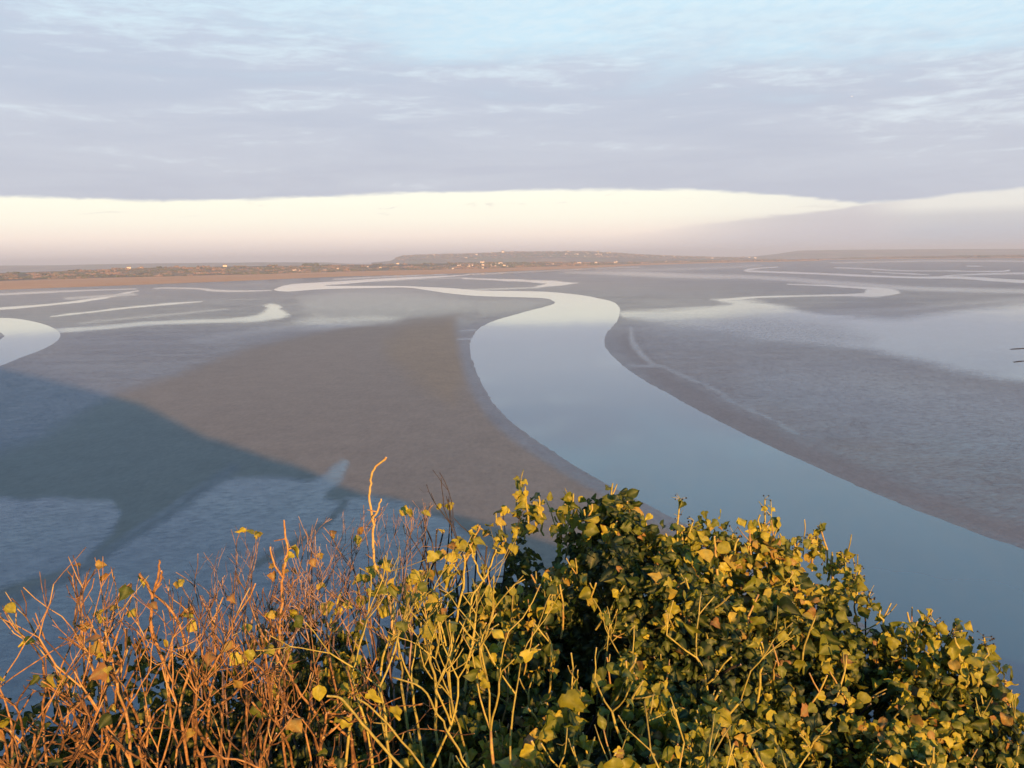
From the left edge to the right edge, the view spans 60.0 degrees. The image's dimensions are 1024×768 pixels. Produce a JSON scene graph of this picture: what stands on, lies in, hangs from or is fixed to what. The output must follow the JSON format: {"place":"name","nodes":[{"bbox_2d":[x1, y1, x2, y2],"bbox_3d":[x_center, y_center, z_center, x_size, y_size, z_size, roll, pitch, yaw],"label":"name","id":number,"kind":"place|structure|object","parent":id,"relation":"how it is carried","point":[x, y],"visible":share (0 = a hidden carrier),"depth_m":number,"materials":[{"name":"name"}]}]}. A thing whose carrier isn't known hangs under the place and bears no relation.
{"place":"outdoors","nodes":[
{"label":"outdoors","id":0,"kind":"place"},
{"bbox_2d":[0,318,59,365],"bbox_3d":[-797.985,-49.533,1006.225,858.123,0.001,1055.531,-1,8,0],"label":"pool water","id":1,"kind":"structure","parent":0,"point":[21,338],"depth_m":990.44,"materials":[{"name":"white liquid"}]},
{"bbox_2d":[0,262,360,270],"bbox_3d":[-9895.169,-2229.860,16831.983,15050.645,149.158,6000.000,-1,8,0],"label":"distant hills","id":2,"kind":"structure","parent":0,"point":[57,267],"depth_m":14901.79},
{"bbox_2d":[0,256,1023,759],"bbox_3d":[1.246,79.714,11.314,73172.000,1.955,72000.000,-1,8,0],"label":"ground","id":3,"kind":"structure","parent":0,"point":[174,428],"depth_m":461.93,"materials":[{"name":"sand"}]},
{"bbox_2d":[0,254,1023,289],"bbox_3d":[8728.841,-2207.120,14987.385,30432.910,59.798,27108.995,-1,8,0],"label":"coastal land","id":4,"kind":"structure","parent":0,"point":[27,283],"depth_m":5269.53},
{"bbox_2d":[0,255,1023,279],"bbox_3d":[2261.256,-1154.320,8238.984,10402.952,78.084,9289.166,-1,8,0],"label":"distant woodland","id":5,"kind":"object","parent":4,"relation":"on","point":[197,270],"visible":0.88,"depth_m":6232.44,"materials":[{"name":"plant"}]},
{"bbox_2d":[0,0,1023,265],"label":"sky","id":6,"kind":"structure","parent":0,"point":[132,131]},
{"bbox_2d":[371,252,754,263],"bbox_3d":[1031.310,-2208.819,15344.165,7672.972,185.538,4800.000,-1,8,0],"label":"hill","id":7,"kind":"structure","parent":0,"point":[506,258],"depth_m":13450.08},
{"bbox_2d":[395,251,746,261],"bbox_3d":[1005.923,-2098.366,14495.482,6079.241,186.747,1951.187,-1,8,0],"label":"hillside woodland","id":8,"kind":"object","parent":7,"relation":"on","point":[585,253],"visible":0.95,"depth_m":14235.01,"materials":[{"name":"plant"}]},
{"bbox_2d":[274,274,1023,710],"bbox_3d":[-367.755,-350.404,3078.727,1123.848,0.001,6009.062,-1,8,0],"label":"river","id":9,"kind":"structure","parent":0,"point":[558,378],"depth_m":328.30,"materials":[{"name":"liquid"}]},
{"bbox_2d":[747,249,1023,257],"bbox_3d":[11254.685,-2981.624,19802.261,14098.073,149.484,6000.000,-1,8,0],"label":"distant ridge","id":10,"kind":"structure","parent":0,"point":[852,253],"depth_m":17626.12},
{"bbox_3d":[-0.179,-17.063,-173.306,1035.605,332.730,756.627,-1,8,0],"label":"rocky mount","id":11,"kind":"structure","parent":0,"visible":0},
{"bbox_2d":[0,572,157,767],"bbox_3d":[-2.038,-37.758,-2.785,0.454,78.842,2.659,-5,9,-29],"label":"bare shrub","id":12,"kind":"object","parent":11,"relation":"on","point":[124,590],"visible":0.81,"depth_m":1.89,"materials":[{"name":"orange plant"}]},
{"bbox_2d":[0,627,204,767],"bbox_3d":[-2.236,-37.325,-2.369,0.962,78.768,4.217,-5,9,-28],"label":"ivy bush","id":13,"kind":"object","parent":11,"relation":"on","point":[141,711],"visible":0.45,"depth_m":2.60,"materials":[{"name":"green plant"}]},
{"bbox_2d":[0,547,259,767],"bbox_3d":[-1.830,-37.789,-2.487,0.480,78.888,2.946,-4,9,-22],"label":"bare shrub","id":14,"kind":"object","parent":11,"relation":"on","point":[103,671],"visible":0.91,"depth_m":1.77,"materials":[{"name":"orange plant"}]},
{"bbox_2d":[0,629,310,767],"bbox_3d":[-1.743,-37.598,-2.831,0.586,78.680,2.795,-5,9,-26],"label":"bare shrub","id":15,"kind":"object","parent":11,"relation":"on","point":[105,719],"visible":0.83,"depth_m":1.76,"materials":[{"name":"orange plant"}]},
{"bbox_2d":[138,559,195,688],"bbox_3d":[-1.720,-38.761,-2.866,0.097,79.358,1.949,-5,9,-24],"label":"tall stem","id":16,"kind":"object","parent":11,"relation":"on","point":[152,596],"visible":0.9,"depth_m":1.83,"materials":[{"name":"orange plant"}]},
{"bbox_2d":[123,604,367,767],"bbox_3d":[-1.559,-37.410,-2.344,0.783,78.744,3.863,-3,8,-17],"label":"ivy bush","id":17,"kind":"object","parent":11,"relation":"on","point":[300,756],"visible":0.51,"depth_m":2.50,"materials":[{"name":"green plant"}]},
{"bbox_2d":[63,645,474,767],"bbox_3d":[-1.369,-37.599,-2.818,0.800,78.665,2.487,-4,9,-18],"label":"bare shrub","id":18,"kind":"object","parent":11,"relation":"on","point":[343,723],"visible":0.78,"depth_m":1.91,"materials":[{"name":"orange plant"}]},
{"bbox_2d":[170,558,376,767],"bbox_3d":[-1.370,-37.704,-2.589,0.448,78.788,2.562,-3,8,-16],"label":"bare shrub","id":19,"kind":"object","parent":11,"relation":"on","point":[318,693],"visible":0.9,"depth_m":1.96,"materials":[{"name":"orange plant"}]},
{"bbox_2d":[169,510,383,767],"bbox_3d":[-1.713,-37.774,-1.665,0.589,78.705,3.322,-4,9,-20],"label":"twiggy shrub","id":20,"kind":"object","parent":11,"relation":"on","point":[249,626],"visible":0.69,"depth_m":2.51,"materials":[{"name":"brown plant"}]},
{"bbox_2d":[270,520,298,709],"bbox_3d":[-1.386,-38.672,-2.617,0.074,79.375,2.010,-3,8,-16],"label":"tall stem","id":21,"kind":"object","parent":11,"relation":"on","point":[289,554],"visible":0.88,"depth_m":1.98,"materials":[{"name":"orange plant"}]},
{"bbox_2d":[280,499,463,752],"bbox_3d":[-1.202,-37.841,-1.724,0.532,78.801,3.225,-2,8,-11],"label":"twiggy shrub","id":22,"kind":"object","parent":11,"relation":"on","point":[404,510],"visible":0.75,"depth_m":2.52,"materials":[{"name":"brown plant"}]},
{"bbox_2d":[365,456,394,634],"bbox_3d":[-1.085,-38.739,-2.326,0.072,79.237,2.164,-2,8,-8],"label":"tall stem","id":23,"kind":"object","parent":11,"relation":"on","point":[375,567],"visible":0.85,"depth_m":2.18,"materials":[{"name":"orange plant"}]},
{"bbox_2d":[326,677,468,767],"bbox_3d":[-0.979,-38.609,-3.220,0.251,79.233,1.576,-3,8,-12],"label":"tall stem","id":24,"kind":"object","parent":11,"relation":"on","point":[396,710],"visible":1,"depth_m":1.60,"materials":[{"name":"yellow plant"}]},
{"bbox_2d":[244,525,562,767],"bbox_3d":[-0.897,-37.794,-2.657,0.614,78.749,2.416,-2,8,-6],"label":"stemmy shrub","id":25,"kind":"object","parent":11,"relation":"on","point":[525,655],"visible":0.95,"depth_m":1.86,"materials":[{"name":"yellow plant"}]},
{"bbox_2d":[318,547,504,767],"bbox_3d":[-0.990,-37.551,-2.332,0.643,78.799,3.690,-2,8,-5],"label":"ivy bush","id":26,"kind":"object","parent":11,"relation":"on","point":[405,758],"visible":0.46,"depth_m":2.42,"materials":[{"name":"green plant"}]},
{"bbox_2d":[403,470,522,733],"bbox_3d":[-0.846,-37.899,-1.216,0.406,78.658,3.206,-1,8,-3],"label":"twiggy shrub","id":27,"kind":"object","parent":11,"relation":"on","point":[448,506],"visible":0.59,"depth_m":2.81,"materials":[{"name":"brown plant"}]},
{"bbox_2d":[419,511,542,719],"bbox_3d":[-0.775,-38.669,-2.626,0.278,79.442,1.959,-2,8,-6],"label":"tall stem","id":28,"kind":"object","parent":11,"relation":"on","point":[428,632],"visible":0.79,"depth_m":1.99,"materials":[{"name":"yellow plant"}]},
{"bbox_2d":[447,469,654,767],"bbox_3d":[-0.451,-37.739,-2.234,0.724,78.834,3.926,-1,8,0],"label":"ivy bush","id":29,"kind":"object","parent":11,"relation":"on","point":[573,622],"visible":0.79,"depth_m":2.34,"materials":[{"name":"green plant"}]},
{"bbox_2d":[456,592,832,767],"bbox_3d":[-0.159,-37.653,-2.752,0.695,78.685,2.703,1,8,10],"label":"stemmy shrub","id":30,"kind":"object","parent":11,"relation":"on","point":[765,756],"visible":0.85,"depth_m":1.98,"materials":[{"name":"yellow plant"}]},
{"bbox_2d":[601,488,800,767],"bbox_3d":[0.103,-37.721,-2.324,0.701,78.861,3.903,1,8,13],"label":"ivy bush","id":31,"kind":"object","parent":11,"relation":"on","point":[733,622],"visible":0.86,"depth_m":2.21,"materials":[{"name":"green plant"}]},
{"bbox_2d":[753,519,924,767],"bbox_3d":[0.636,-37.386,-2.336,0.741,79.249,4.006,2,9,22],"label":"ivy bush","id":32,"kind":"object","parent":11,"relation":"on","point":[822,650],"visible":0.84,"depth_m":2.42,"materials":[{"name":"green plant"}]},
{"bbox_2d":[844,607,1023,767],"bbox_3d":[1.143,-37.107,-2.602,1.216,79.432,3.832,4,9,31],"label":"ivy bush","id":33,"kind":"object","parent":11,"relation":"on","point":[974,712],"visible":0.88,"depth_m":2.29,"materials":[{"name":"green plant"}]}
]}

